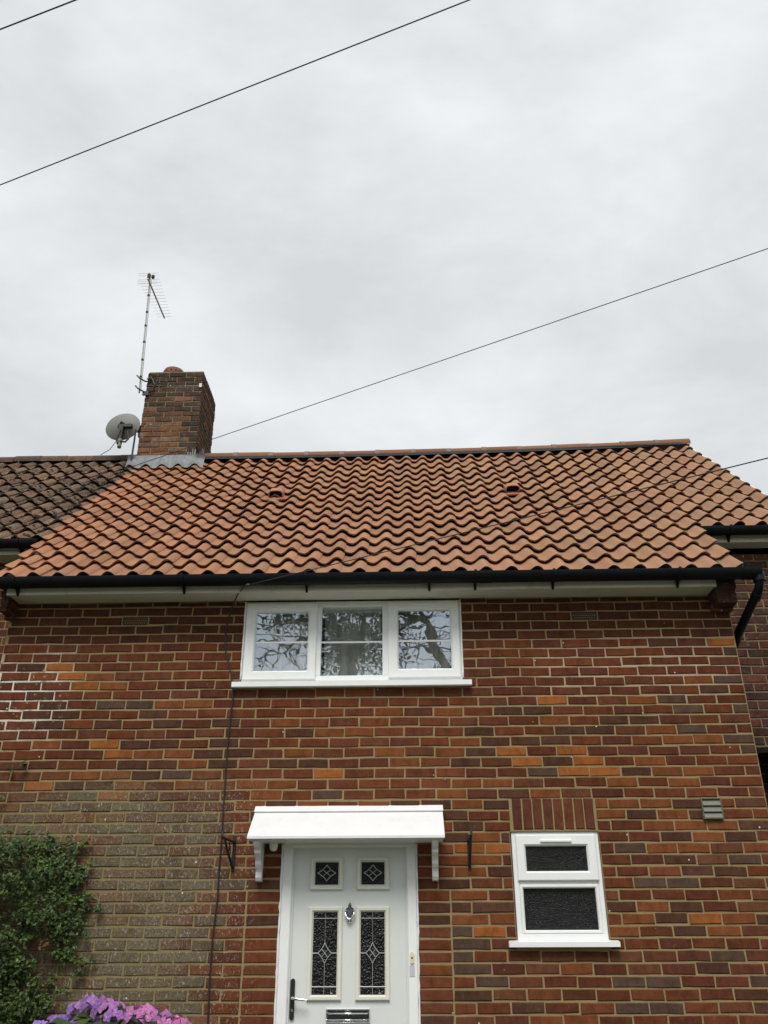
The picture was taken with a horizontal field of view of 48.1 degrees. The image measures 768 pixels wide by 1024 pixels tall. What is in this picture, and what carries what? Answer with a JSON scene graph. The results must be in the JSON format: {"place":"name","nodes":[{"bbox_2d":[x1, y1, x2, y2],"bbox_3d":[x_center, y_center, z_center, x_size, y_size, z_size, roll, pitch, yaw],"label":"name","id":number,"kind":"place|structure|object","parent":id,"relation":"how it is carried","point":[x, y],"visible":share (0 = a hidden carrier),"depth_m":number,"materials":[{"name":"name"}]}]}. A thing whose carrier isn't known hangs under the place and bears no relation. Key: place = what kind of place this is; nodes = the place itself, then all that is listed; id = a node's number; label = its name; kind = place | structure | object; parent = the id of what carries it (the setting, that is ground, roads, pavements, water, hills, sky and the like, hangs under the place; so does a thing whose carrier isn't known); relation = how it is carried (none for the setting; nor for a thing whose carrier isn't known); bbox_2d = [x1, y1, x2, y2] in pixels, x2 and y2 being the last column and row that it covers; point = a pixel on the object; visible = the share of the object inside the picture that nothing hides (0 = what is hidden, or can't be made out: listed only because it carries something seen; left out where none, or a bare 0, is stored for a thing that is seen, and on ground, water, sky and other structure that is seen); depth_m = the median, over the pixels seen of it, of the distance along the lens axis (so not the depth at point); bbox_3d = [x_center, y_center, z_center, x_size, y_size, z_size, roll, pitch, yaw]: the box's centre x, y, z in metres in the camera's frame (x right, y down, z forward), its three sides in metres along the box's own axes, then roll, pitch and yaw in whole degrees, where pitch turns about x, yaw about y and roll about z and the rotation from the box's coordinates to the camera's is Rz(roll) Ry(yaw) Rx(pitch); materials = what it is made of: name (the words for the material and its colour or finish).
{"place":"outdoors","nodes":[
{"label":"outdoors","id":0,"kind":"place"},
{"bbox_2d":[0,0,76,29],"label":"overhead wire","id":1,"kind":"object","parent":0,"point":[37,14],"visible":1,"depth_m":5.48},
{"bbox_2d":[0,0,469,184],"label":"overhead wire","id":2,"kind":"object","parent":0,"point":[242,89],"visible":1,"depth_m":5.61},
{"bbox_2d":[0,0,767,494],"label":"sky","id":3,"kind":"structure","parent":0,"point":[472,174],"materials":[{"name":"grey"}]},
{"label":"ground","id":4,"kind":"structure","parent":0,"visible":0},
{"bbox_2d":[0,759,102,1023],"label":"climbing shrub","id":5,"kind":"object","parent":4,"relation":"on","point":[8,938],"visible":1,"depth_m":5.82,"materials":[{"name":"green plant"}]},
{"bbox_2d":[0,455,146,663],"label":"neighbouring house","id":6,"kind":"structure","parent":4,"relation":"on","point":[41,497],"depth_m":9.47,"materials":[{"name":"tile"}]},
{"bbox_2d":[33,994,196,1023],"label":"hydrangea","id":7,"kind":"object","parent":4,"relation":"on","point":[146,1013],"visible":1,"depth_m":4.26,"materials":[{"name":"purple plant"}]},
{"bbox_2d":[0,366,767,1023],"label":"house","id":8,"kind":"structure","parent":4,"relation":"on","point":[574,736],"depth_m":6.43,"materials":[{"name":"brick"}]},
{"bbox_2d":[106,413,140,460],"bbox_3d":[-3.245,-0.933,10.660,0.480,0.724,0.306,4,-27,-9],"label":"satellite dish","id":9,"kind":"object","parent":8,"relation":"attached to","point":[129,425],"visible":0.97,"depth_m":10.73,"materials":[{"name":"grey metal"}]},
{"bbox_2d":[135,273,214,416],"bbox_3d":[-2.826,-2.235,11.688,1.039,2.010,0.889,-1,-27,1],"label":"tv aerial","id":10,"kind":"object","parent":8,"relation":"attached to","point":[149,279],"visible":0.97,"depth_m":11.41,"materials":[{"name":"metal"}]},
{"bbox_2d":[207,585,245,1023],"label":"wall cable","id":11,"kind":"object","parent":8,"relation":"attached to","point":[222,813],"depth_m":6.20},
{"bbox_2d":[249,457,767,584],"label":"drop wire","id":12,"kind":"object","parent":11,"relation":"attached to","point":[521,518],"visible":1,"depth_m":5.57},
{"bbox_2d":[221,831,236,870],"bbox_3d":[-1.089,2.357,5.977,0.024,0.242,0.278,-5,-27,9],"label":"basket bracket","id":13,"kind":"object","parent":8,"relation":"attached to","point":[232,861],"visible":1,"depth_m":6.03,"materials":[{"name":"black metal"}]},
{"bbox_2d":[254,614,308,670],"bbox_3d":[-0.829,1.073,6.908,0.540,0.720,0.062,-1,-27,1],"label":"window pane","id":14,"kind":"structure","parent":8,"relation":"hanging from","point":[281,656],"depth_m":6.92,"materials":[{"name":"clear glass"}]},
{"bbox_2d":[274,843,420,1023],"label":"door","id":15,"kind":"structure","parent":8,"relation":"in","point":[348,938],"depth_m":5.87,"materials":[{"name":"white plastic"}]},
{"bbox_2d":[231,599,471,687],"bbox_3d":[-0.249,1.039,6.778,1.838,0.718,0.143,-1,-27,1],"label":"window","id":16,"kind":"structure","parent":8,"relation":"in","point":[392,676],"depth_m":6.74,"materials":[{"name":"white plastic"}]},
{"bbox_2d":[324,607,381,675],"bbox_3d":[-0.250,1.065,6.895,0.460,0.720,0.058,-1,-27,1],"label":"curtain","id":17,"kind":"object","parent":8,"relation":"hanging from","point":[347,659],"visible":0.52,"depth_m":6.90,"materials":[{"name":"white fabric"}]},
{"bbox_2d":[398,612,450,668],"bbox_3d":[0.330,1.057,6.882,0.540,0.720,0.057,-1,-27,1],"label":"window pane","id":18,"kind":"structure","parent":8,"relation":"hanging from","point":[424,626],"depth_m":6.89,"materials":[{"name":"clear glass"}]},
{"bbox_2d":[132,248,767,466],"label":"overhead wire","id":19,"kind":"object","parent":8,"relation":"attached to","point":[468,351],"visible":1,"depth_m":8.30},
{"bbox_2d":[467,829,472,869],"bbox_3d":[0.596,2.332,5.937,0.024,0.242,0.274,-1,-27,1],"label":"basket bracket","id":20,"kind":"object","parent":8,"relation":"attached to","point":[469,843],"visible":1,"depth_m":5.98,"materials":[{"name":"black metal"}]},
{"bbox_2d":[508,830,620,947],"bbox_3d":[1.205,2.598,5.949,0.737,0.740,0.148,-1,-27,1],"label":"window","id":21,"kind":"structure","parent":8,"relation":"in","point":[559,900],"depth_m":5.95,"materials":[{"name":"white plastic"}]},
{"bbox_2d":[756,747,767,773],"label":"side porch","id":22,"kind":"object","parent":4,"relation":"on","point":[762,750],"visible":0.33,"depth_m":6.84,"materials":[{"name":"black brick"}]}
]}

